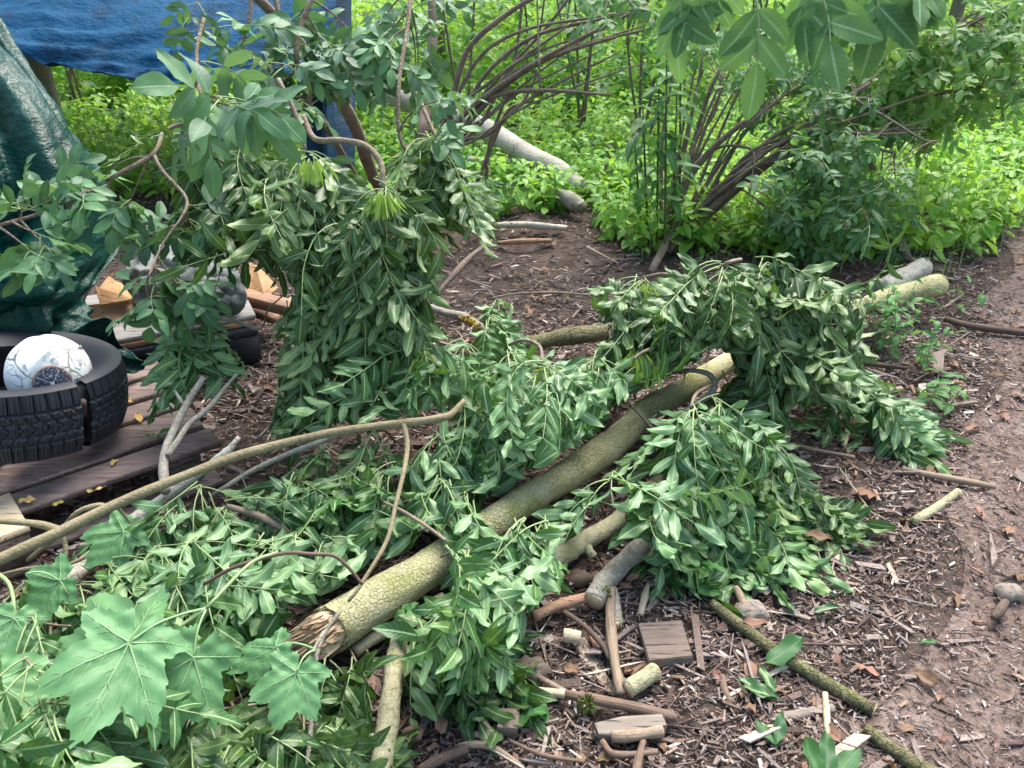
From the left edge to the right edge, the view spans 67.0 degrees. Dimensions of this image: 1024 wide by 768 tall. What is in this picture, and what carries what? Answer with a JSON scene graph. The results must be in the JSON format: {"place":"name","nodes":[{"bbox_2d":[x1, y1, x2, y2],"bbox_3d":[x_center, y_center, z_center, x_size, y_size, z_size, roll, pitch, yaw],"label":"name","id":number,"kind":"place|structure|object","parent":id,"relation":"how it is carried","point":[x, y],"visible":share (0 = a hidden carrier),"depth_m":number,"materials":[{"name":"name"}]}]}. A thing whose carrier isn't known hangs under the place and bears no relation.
{"place":"outdoors","nodes":[
{"label":"outdoors","id":0,"kind":"place"},
{"bbox_2d":[0,0,1023,767],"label":"ground","id":1,"kind":"structure","parent":0,"point":[562,254],"depth_m":2.51,"materials":[{"name":"soil"}]},
{"bbox_2d":[0,493,41,583],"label":"stamped pallet","id":2,"kind":"object","parent":1,"relation":"on","point":[11,536],"visible":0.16,"depth_m":2.07,"materials":[{"name":"brown wood"}]},
{"bbox_2d":[23,54,61,110],"bbox_3d":[-3.387,-4.981,4.041,3.373,7.694,3.461,0,30,0],"label":"tree","id":3,"kind":"object","parent":1,"relation":"on","point":[43,73],"visible":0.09,"depth_m":5.49,"materials":[{"name":"brown plant"}]},
{"bbox_2d":[0,0,335,83],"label":"blue tarpaulin","id":4,"kind":"object","parent":3,"relation":"hanging from","point":[124,38],"visible":0.65,"depth_m":4.33,"materials":[{"name":"plastic"}]},
{"bbox_2d":[301,0,355,174],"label":"hanging tarpaulin","id":5,"kind":"object","parent":4,"relation":"hanging from","point":[336,121],"visible":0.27,"depth_m":4.76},
{"bbox_2d":[0,360,223,554],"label":"wooden pallet","id":6,"kind":"object","parent":1,"relation":"on","point":[46,483],"visible":0.42,"depth_m":2.33,"materials":[{"name":"brown wood"}]},
{"bbox_2d":[0,330,128,464],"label":"car tyre","id":7,"kind":"object","parent":6,"relation":"on","point":[43,423],"visible":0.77,"depth_m":2.15,"materials":[{"name":"rubber"}]},
{"bbox_2d":[3,334,91,398],"bbox_3d":[-1.346,-0.031,2.249,0.226,0.224,0.226,0,30,0],"label":"football","id":8,"kind":"object","parent":7,"relation":"in","point":[41,360],"visible":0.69,"depth_m":2.17,"materials":[{"name":"white leather"}]},
{"bbox_2d":[140,316,259,424],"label":"ash branch","id":9,"kind":"object","parent":6,"relation":"on","point":[177,369],"visible":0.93,"depth_m":2.38,"materials":[{"name":"green plant"}]},
{"bbox_2d":[0,538,236,702],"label":"ash branch","id":10,"kind":"object","parent":1,"relation":"on","point":[65,613],"visible":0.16,"depth_m":1.79,"materials":[{"name":"green plant"}]},
{"bbox_2d":[0,552,78,726],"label":"sycamore sprig","id":11,"kind":"object","parent":10,"relation":"on","point":[49,590],"visible":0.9,"depth_m":1.58,"materials":[{"name":"green plant"}]},
{"bbox_2d":[80,510,149,570],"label":"sycamore leaves","id":12,"kind":"object","parent":10,"relation":"on","point":[106,540],"visible":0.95,"depth_m":1.94,"materials":[{"name":"green plant"}]},
{"bbox_2d":[0,399,465,633],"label":"bare branch","id":13,"kind":"object","parent":10,"relation":"on","point":[52,534],"visible":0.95,"depth_m":1.90,"materials":[{"name":"brown plant"}]},
{"bbox_2d":[0,613,243,767],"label":"ash branch","id":14,"kind":"object","parent":1,"relation":"on","point":[35,740],"visible":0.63,"depth_m":1.35,"materials":[{"name":"green plant"}]},
{"bbox_2d":[63,436,240,586],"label":"peeling branch","id":15,"kind":"object","parent":1,"relation":"on","point":[79,572],"visible":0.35,"depth_m":2.14,"materials":[{"name":"grey plant"}]},
{"bbox_2d":[158,374,237,494],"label":"forked twig","id":16,"kind":"object","parent":15,"relation":"on","point":[170,445],"visible":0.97,"depth_m":2.19,"materials":[{"name":"wood"}]},
{"bbox_2d":[85,294,261,364],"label":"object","id":17,"kind":"object","parent":1,"relation":"on","point":[243,343],"visible":0.19,"depth_m":3.04,"materials":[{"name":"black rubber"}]},
{"bbox_2d":[0,17,144,373],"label":"green tarpaulin","id":18,"kind":"object","parent":17,"relation":"on","point":[33,119],"visible":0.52,"depth_m":2.63,"materials":[{"name":"plastic"}]},
{"bbox_2d":[88,301,134,321],"bbox_3d":[-1.530,-0.275,2.997,0.290,0.100,0.091,-21,36,-32],"label":"brown side board","id":19,"kind":"object","parent":17,"relation":"on","point":[115,311],"visible":0.21,"depth_m":2.99,"materials":[{"name":"brown wood"}]},
{"bbox_2d":[95,276,132,305],"bbox_3d":[-1.561,-0.358,3.008,0.108,0.076,0.156,-25,38,-36],"label":"plywood offcut","id":20,"kind":"object","parent":19,"relation":"on","point":[109,289],"visible":0.96,"depth_m":3.00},
{"bbox_2d":[122,244,246,319],"bbox_3d":[-1.365,-0.473,3.204,0.510,0.244,0.781,-8,31,-14],"label":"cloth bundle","id":21,"kind":"object","parent":17,"relation":"on","point":[234,300],"visible":0.24,"depth_m":2.99,"materials":[{"name":"fabric"}]},
{"bbox_2d":[246,289,290,314],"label":"timber beam","id":22,"kind":"structure","parent":17,"relation":"on","point":[258,300],"depth_m":3.23,"materials":[{"name":"brown wood"}]},
{"bbox_2d":[91,697,321,767],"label":"ash branch","id":23,"kind":"object","parent":1,"relation":"on","point":[231,746],"visible":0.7,"depth_m":1.50,"materials":[{"name":"green plant"}]},
{"bbox_2d":[32,551,277,748],"bbox_3d":[-0.692,0.525,1.493,0.484,0.230,0.382,-8,31,-13],"label":"sycamore branch","id":24,"kind":"object","parent":23,"relation":"attached to","point":[96,675],"visible":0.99,"depth_m":1.43,"materials":[{"name":"green plant"}]},
{"bbox_2d":[203,551,362,585],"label":"arching twig","id":25,"kind":"object","parent":24,"relation":"attached to","point":[303,553],"visible":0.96,"depth_m":1.68,"materials":[{"name":"brown wood"}]},
{"bbox_2d":[226,627,331,731],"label":"sycamore shoot","id":26,"kind":"object","parent":23,"relation":"attached to","point":[286,687],"visible":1,"depth_m":1.55,"materials":[{"name":"green plant"}]},
{"bbox_2d":[102,520,366,740],"bbox_3d":[-0.738,0.548,1.786,0.628,0.313,0.580,10,31,17],"label":"ash branch","id":27,"kind":"object","parent":1,"relation":"on","point":[241,600],"visible":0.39,"depth_m":1.77,"materials":[{"name":"green plant"}]},
{"bbox_2d":[188,528,361,704],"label":"ash branch","id":28,"kind":"object","parent":1,"relation":"on","point":[261,625],"visible":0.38,"depth_m":1.84,"materials":[{"name":"green plant"}]},
{"bbox_2d":[160,0,494,196],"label":"elder bush","id":29,"kind":"object","parent":1,"relation":"on","point":[374,62],"visible":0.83,"depth_m":2.53,"materials":[{"name":"green plant"}]},
{"bbox_2d":[0,141,116,297],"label":"elder spray","id":30,"kind":"object","parent":29,"relation":"attached to","point":[26,266],"visible":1,"depth_m":1.97,"materials":[{"name":"green plant"}]},
{"bbox_2d":[67,118,245,348],"bbox_3d":[-1.071,-0.439,2.321,0.547,0.601,0.559,0,30,0],"label":"elder spray","id":31,"kind":"object","parent":29,"relation":"attached to","point":[192,303],"visible":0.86,"depth_m":2.30,"materials":[{"name":"green plant"}]},
{"bbox_2d":[80,93,297,297],"bbox_3d":[-0.878,-0.541,2.347,0.496,0.633,0.616,25,38,36],"label":"ash branch","id":32,"kind":"object","parent":29,"relation":"attached to","point":[236,169],"visible":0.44,"depth_m":2.35,"materials":[{"name":"green plant"}]},
{"bbox_2d":[130,17,306,199],"bbox_3d":[-0.594,-0.566,1.633,0.298,0.351,0.624,-10,31,-16],"label":"elder spray","id":33,"kind":"object","parent":29,"relation":"attached to","point":[255,118],"visible":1,"depth_m":1.49,"materials":[{"name":"green plant"}]},
{"bbox_2d":[150,77,409,427],"bbox_3d":[-0.607,-0.379,2.266,0.639,0.892,0.574,8,31,14],"label":"ash branch","id":34,"kind":"object","parent":29,"relation":"attached to","point":[293,209],"visible":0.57,"depth_m":2.23,"materials":[{"name":"green plant"}]},
{"bbox_2d":[278,114,458,411],"bbox_3d":[-0.402,-0.343,2.314,0.518,0.795,0.603,0,30,0],"label":"ash branch","id":35,"kind":"object","parent":29,"relation":"hanging from","point":[386,293],"visible":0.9,"depth_m":2.20,"materials":[{"name":"green plant"}]},
{"bbox_2d":[370,91,505,267],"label":"ash branch","id":36,"kind":"object","parent":29,"relation":"attached to","point":[427,173],"visible":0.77,"depth_m":2.38,"materials":[{"name":"green plant"}]},
{"bbox_2d":[240,702,419,767],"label":"ash branch","id":37,"kind":"object","parent":1,"relation":"on","point":[349,747],"visible":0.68,"depth_m":1.58,"materials":[{"name":"green plant"}]},
{"bbox_2d":[243,464,423,574],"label":"ash branch","id":38,"kind":"object","parent":1,"relation":"on","point":[299,519],"visible":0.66,"depth_m":2.03,"materials":[{"name":"green plant"}]},
{"bbox_2d":[242,416,443,543],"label":"ash branch","id":39,"kind":"object","parent":1,"relation":"on","point":[356,466],"visible":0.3,"depth_m":2.20,"materials":[{"name":"green plant"}]},
{"bbox_2d":[268,349,407,469],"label":"ash branch","id":40,"kind":"object","parent":39,"relation":"on","point":[281,426],"visible":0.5,"depth_m":2.29,"materials":[{"name":"green plant"}]},
{"bbox_2d":[287,333,506,460],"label":"ash branch","id":41,"kind":"object","parent":39,"relation":"on","point":[422,391],"visible":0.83,"depth_m":2.21,"materials":[{"name":"green plant"}]},
{"bbox_2d":[371,638,406,767],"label":"spotted pole","id":42,"kind":"object","parent":1,"relation":"on","point":[388,712],"visible":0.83,"depth_m":1.68,"materials":[{"name":"beige plant"}]},
{"bbox_2d":[298,616,524,743],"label":"ash branch","id":43,"kind":"object","parent":1,"relation":"on","point":[350,701],"visible":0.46,"depth_m":1.69,"materials":[{"name":"green plant"}]},
{"bbox_2d":[410,0,509,136],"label":"sapling","id":44,"kind":"object","parent":1,"relation":"on","point":[468,21],"visible":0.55,"depth_m":6.29,"materials":[{"name":"green plant"}]},
{"bbox_2d":[355,90,589,198],"bbox_3d":[-0.412,-1.933,5.802,0.407,0.532,2.677,-21,36,-32],"label":"fallen tree","id":45,"kind":"object","parent":1,"relation":"on","point":[510,144],"visible":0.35,"depth_m":5.43,"materials":[{"name":"wood"}]},
{"bbox_2d":[398,592,557,758],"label":"ash branch","id":46,"kind":"object","parent":1,"relation":"on","point":[454,705],"visible":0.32,"depth_m":1.71,"materials":[{"name":"green plant"}]},
{"bbox_2d":[372,499,553,696],"bbox_3d":[-0.110,0.462,1.772,0.404,0.445,0.723,-4,30,-7],"label":"ash branch","id":47,"kind":"object","parent":46,"relation":"on","point":[468,645],"visible":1,"depth_m":1.60,"materials":[{"name":"green plant"}]},
{"bbox_2d":[400,299,607,446],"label":"ash branch","id":48,"kind":"object","parent":1,"relation":"on","point":[491,338],"visible":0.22,"depth_m":2.57,"materials":[{"name":"green plant"}]},
{"bbox_2d":[449,514,573,642],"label":"ash branch","id":49,"kind":"object","parent":1,"relation":"on","point":[528,546],"visible":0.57,"depth_m":1.83,"materials":[{"name":"green plant"}]},
{"bbox_2d":[0,138,1023,767],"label":"wood chips","id":50,"kind":"object","parent":1,"relation":"on","point":[594,662],"visible":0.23,"depth_m":2.07,"materials":[{"name":"wood"}]},
{"bbox_2d":[71,481,343,586],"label":"ash branch","id":51,"kind":"object","parent":50,"relation":"on","point":[171,521],"visible":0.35,"depth_m":2.04,"materials":[{"name":"green plant"}]},
{"bbox_2d":[211,435,341,497],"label":"thin branch","id":52,"kind":"object","parent":51,"relation":"on","point":[275,459],"visible":0.82,"depth_m":2.20,"materials":[{"name":"grey plant"}]},
{"bbox_2d":[381,386,577,538],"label":"ash branch","id":53,"kind":"object","parent":50,"relation":"on","point":[484,471],"visible":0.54,"depth_m":2.14,"materials":[{"name":"green plant"}]},
{"bbox_2d":[281,352,734,660],"bbox_3d":[0.313,0.192,2.433,2.360,0.184,0.164,-25,38,-36],"label":"fallen log","id":54,"kind":"object","parent":50,"relation":"on","point":[382,597],"visible":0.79,"depth_m":2.09,"materials":[{"name":"wood"}]},
{"bbox_2d":[303,470,498,589],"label":"ash branch","id":55,"kind":"object","parent":54,"relation":"on","point":[459,519],"visible":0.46,"depth_m":1.99,"materials":[{"name":"green plant"}]},
{"bbox_2d":[602,253,809,421],"bbox_3d":[0.616,-0.149,2.546,0.606,0.601,0.707,0,30,0],"label":"ash branch","id":56,"kind":"object","parent":54,"relation":"on","point":[693,309],"visible":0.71,"depth_m":2.37,"materials":[{"name":"green plant"}]},
{"bbox_2d":[584,538,652,609],"bbox_3d":[0.325,0.470,2.105,0.072,0.077,0.402,22,37,33],"label":"lichened limb","id":57,"kind":"object","parent":50,"relation":"on","point":[614,571],"visible":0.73,"depth_m":2.04,"materials":[{"name":"grey plant"}]},
{"bbox_2d":[594,714,666,740],"bbox_3d":[0.258,0.745,1.687,0.154,0.024,0.040,-5,30,-9],"label":"oblong block","id":58,"kind":"object","parent":50,"relation":"on","point":[603,729],"depth_m":1.68,"materials":[{"name":"brown wood"}]},
{"bbox_2d":[611,725,664,743],"bbox_3d":[0.270,0.755,1.664,0.116,0.031,0.030,-4,30,-6],"label":"bark stick","id":59,"kind":"object","parent":50,"relation":"on","point":[621,736],"visible":1,"depth_m":1.65,"materials":[{"name":"brown wood"}]},
{"bbox_2d":[708,208,905,433],"bbox_3d":[1.054,-0.208,2.561,0.689,0.789,0.492,-10,32,-17],"label":"ash branch","id":60,"kind":"object","parent":50,"relation":"on","point":[852,321],"visible":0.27,"depth_m":2.46,"materials":[{"name":"green plant"}]},
{"bbox_2d":[803,730,861,767],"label":"fallen leaf","id":61,"kind":"object","parent":50,"relation":"on","point":[825,756],"visible":1,"depth_m":1.58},
{"bbox_2d":[853,274,948,315],"bbox_3d":[1.620,-0.369,3.364,0.692,0.112,0.106,-14,33,-23],"label":"cut log","id":62,"kind":"object","parent":50,"relation":"on","point":[940,282],"visible":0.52,"depth_m":3.39,"materials":[{"name":"wood"}]},
{"bbox_2d":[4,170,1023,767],"bbox_3d":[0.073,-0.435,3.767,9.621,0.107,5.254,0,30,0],"label":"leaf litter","id":63,"kind":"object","parent":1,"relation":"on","point":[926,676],"visible":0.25,"depth_m":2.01,"materials":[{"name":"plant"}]},
{"bbox_2d":[477,0,556,102],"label":"sapling","id":64,"kind":"object","parent":1,"relation":"on","point":[489,17],"visible":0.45,"depth_m":7.56,"materials":[{"name":"green plant"}]},
{"bbox_2d":[452,338,613,505],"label":"ash branch","id":65,"kind":"object","parent":1,"relation":"on","point":[540,432],"visible":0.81,"depth_m":2.13,"materials":[{"name":"green plant"}]},
{"bbox_2d":[409,0,661,233],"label":"arching shrub","id":66,"kind":"object","parent":1,"relation":"on","point":[612,19],"visible":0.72,"depth_m":3.81,"materials":[{"name":"brown plant"}]},
{"bbox_2d":[52,0,1023,111],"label":"undergrowth","id":67,"kind":"object","parent":1,"relation":"on","point":[459,28],"visible":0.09,"depth_m":7.93,"materials":[{"name":"green plant"}]},
{"bbox_2d":[56,48,1023,263],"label":"undergrowth","id":68,"kind":"object","parent":1,"relation":"on","point":[968,197],"visible":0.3,"depth_m":5.11,"materials":[{"name":"green plant"}]},
{"bbox_2d":[530,593,587,621],"bbox_3d":[0.123,0.568,1.974,0.160,0.034,0.036,-12,32,-20],"label":"bark piece","id":69,"kind":"object","parent":1,"relation":"on","point":[562,604],"visible":0.96,"depth_m":1.97,"materials":[{"name":"brown wood"}]},
{"bbox_2d":[107,148,1022,278],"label":"seedlings","id":70,"kind":"object","parent":1,"relation":"on","point":[808,239],"visible":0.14,"depth_m":4.10,"materials":[{"name":"green plant"}]},
{"bbox_2d":[525,324,609,349],"bbox_3d":[0.180,-0.181,3.143,0.438,0.088,0.079,-8,31,-13],"label":"mossy log","id":71,"kind":"object","parent":1,"relation":"on","point":[567,336],"visible":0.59,"depth_m":3.13,"materials":[{"name":"wood"}]},
{"bbox_2d":[518,0,639,134],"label":"sapling","id":72,"kind":"object","parent":1,"relation":"on","point":[601,86],"visible":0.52,"depth_m":6.30,"materials":[{"name":"green plant"}]},
{"bbox_2d":[554,472,667,565],"bbox_3d":[0.278,0.395,2.188,0.630,0.078,0.101,-24,38,-35],"label":"knotted limb","id":73,"kind":"object","parent":1,"relation":"on","point":[587,540],"visible":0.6,"depth_m":2.13,"materials":[{"name":"brown plant"}]},
{"bbox_2d":[605,586,625,696],"bbox_3d":[0.246,0.616,1.879,0.035,0.048,0.304,1,30,2],"label":"split stick","id":74,"kind":"object","parent":1,"relation":"on","point":[612,643],"visible":0.98,"depth_m":1.86,"materials":[{"name":"brown wood"}]},
{"bbox_2d":[527,324,710,468],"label":"ash branch","id":75,"kind":"object","parent":1,"relation":"on","point":[617,382],"visible":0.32,"depth_m":2.36,"materials":[{"name":"green plant"}]},
{"bbox_2d":[565,689,677,722],"bbox_3d":[0.243,0.717,1.729,0.250,0.026,0.026,7,31,13],"label":"red stick","id":76,"kind":"object","parent":1,"relation":"on","point":[623,705],"visible":0.94,"depth_m":1.72,"materials":[{"name":"brown wood"}]},
{"bbox_2d":[612,136,654,218],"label":"tall herb","id":77,"kind":"object","parent":1,"relation":"on","point":[637,193],"visible":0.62,"depth_m":4.17,"materials":[{"name":"green plant"}]},
{"bbox_2d":[617,105,663,230],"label":"tall herb","id":78,"kind":"object","parent":1,"relation":"on","point":[637,123],"visible":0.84,"depth_m":4.02,"materials":[{"name":"green plant"}]},
{"bbox_2d":[622,663,661,697],"bbox_3d":[0.298,0.681,1.781,0.094,0.042,0.042,-20,36,-31],"label":"log","id":79,"kind":"object","parent":1,"relation":"on","point":[644,678],"visible":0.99,"depth_m":1.76,"materials":[{"name":"wood"}]},
{"bbox_2d":[586,272,704,408],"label":"ash branch","id":80,"kind":"object","parent":1,"relation":"on","point":[618,343],"visible":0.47,"depth_m":2.54,"materials":[{"name":"green plant"}]},
{"bbox_2d":[531,452,764,571],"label":"ash branch","id":81,"kind":"object","parent":1,"relation":"on","point":[656,524],"visible":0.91,"depth_m":2.00,"materials":[{"name":"green plant"}]},
{"bbox_2d":[593,0,718,143],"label":"sapling","id":82,"kind":"object","parent":1,"relation":"on","point":[616,87],"visible":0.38,"depth_m":5.72,"materials":[{"name":"green plant"}]},
{"bbox_2d":[637,68,674,252],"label":"tall herb","id":83,"kind":"object","parent":1,"relation":"on","point":[660,155],"visible":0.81,"depth_m":3.91,"materials":[{"name":"green plant"}]},
{"bbox_2d":[638,620,692,667],"bbox_3d":[0.372,0.630,1.881,0.110,0.029,0.126,-2,30,-3],"label":"square block","id":84,"kind":"object","parent":1,"relation":"on","point":[665,643],"depth_m":1.86,"materials":[{"name":"brown wood"}]},
{"bbox_2d":[643,60,693,259],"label":"tall herb","id":85,"kind":"object","parent":1,"relation":"on","point":[670,156],"visible":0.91,"depth_m":3.81,"materials":[{"name":"green plant"}]},
{"bbox_2d":[653,91,703,225],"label":"tall herb","id":86,"kind":"object","parent":1,"relation":"on","point":[676,206],"visible":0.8,"depth_m":3.93,"materials":[{"name":"green plant"}]},
{"bbox_2d":[651,68,706,221],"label":"tall herb","id":87,"kind":"object","parent":1,"relation":"on","point":[686,169],"visible":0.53,"depth_m":4.03,"materials":[{"name":"green plant"}]},
{"bbox_2d":[675,560,727,598],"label":"nettle","id":88,"kind":"object","parent":1,"relation":"on","point":[701,587],"visible":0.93,"depth_m":2.02,"materials":[{"name":"green plant"}]},
{"bbox_2d":[601,383,810,541],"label":"ash branch","id":89,"kind":"object","parent":1,"relation":"on","point":[703,458],"visible":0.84,"depth_m":2.15,"materials":[{"name":"green plant"}]},
{"bbox_2d":[627,481,853,628],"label":"ash branch","id":90,"kind":"object","parent":1,"relation":"on","point":[771,560],"visible":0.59,"depth_m":2.08,"materials":[{"name":"green plant"}]},
{"bbox_2d":[685,252,874,432],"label":"ash branch","id":91,"kind":"object","parent":1,"relation":"on","point":[801,293],"visible":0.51,"depth_m":2.39,"materials":[{"name":"green plant"}]},
{"bbox_2d":[666,440,897,573],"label":"ash branch","id":92,"kind":"object","parent":1,"relation":"on","point":[844,528],"visible":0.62,"depth_m":2.25,"materials":[{"name":"green plant"}]},
{"bbox_2d":[635,0,939,274],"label":"leaning shrub","id":93,"kind":"object","parent":1,"relation":"on","point":[842,164],"visible":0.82,"depth_m":3.83,"materials":[{"name":"green plant"}]},
{"bbox_2d":[708,599,877,715],"bbox_3d":[0.650,0.647,1.845,0.050,0.033,0.436,-24,38,-36],"label":"green stick","id":94,"kind":"object","parent":1,"relation":"on","point":[830,685],"visible":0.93,"depth_m":1.80,"materials":[{"name":"wood"}]},
{"bbox_2d":[766,634,802,665],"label":"fallen leaf","id":95,"kind":"object","parent":94,"relation":"on","point":[785,650],"visible":1,"depth_m":1.82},
{"bbox_2d":[690,346,909,465],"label":"ash branch","id":96,"kind":"object","parent":1,"relation":"on","point":[832,394],"visible":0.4,"depth_m":2.39,"materials":[{"name":"green plant"}]},
{"bbox_2d":[790,374,974,475],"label":"ash branch","id":97,"kind":"object","parent":1,"relation":"on","point":[897,432],"visible":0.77,"depth_m":2.61,"materials":[{"name":"green plant"}]},
{"bbox_2d":[760,0,1023,262],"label":"leaning shrub","id":98,"kind":"object","parent":1,"relation":"on","point":[925,66],"visible":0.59,"depth_m":3.90,"materials":[{"name":"green plant"}]},
{"bbox_2d":[864,279,941,350],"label":"nettle","id":99,"kind":"object","parent":1,"relation":"on","point":[891,299],"visible":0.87,"depth_m":3.20,"materials":[{"name":"green plant"}]},
{"bbox_2d":[873,257,932,291],"bbox_3d":[1.912,-0.525,3.784,0.402,0.113,0.103,-22,36,-32],"label":"birch log","id":100,"kind":"object","parent":1,"relation":"on","point":[916,269],"visible":0.66,"depth_m":3.76,"materials":[{"name":"grey wood"}]},
{"bbox_2d":[875,305,964,374],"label":"nettle","id":101,"kind":"object","parent":1,"relation":"on","point":[924,349],"visible":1,"depth_m":3.05,"materials":[{"name":"green plant"}]},
{"bbox_2d":[916,368,966,414],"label":"nettle","id":102,"kind":"object","parent":1,"relation":"on","point":[948,406],"visible":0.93,"depth_m":2.81,"materials":[{"name":"green plant"}]},
{"bbox_2d":[656,0,946,120],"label":"overhanging branch","id":103,"kind":"object","parent":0,"point":[822,33],"visible":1,"depth_m":0.96,"materials":[{"name":"green plant"}]},
{"bbox_2d":[837,224,1023,767],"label":"path","id":104,"kind":"structure","parent":0,"point":[961,623],"depth_m":2.00,"materials":[{"name":"soil"}]},
{"bbox_2d":[861,724,936,767],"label":"rotting stick","id":105,"kind":"object","parent":104,"relation":"on","point":[906,758],"visible":0.98,"depth_m":1.62,"materials":[{"name":"wood"}]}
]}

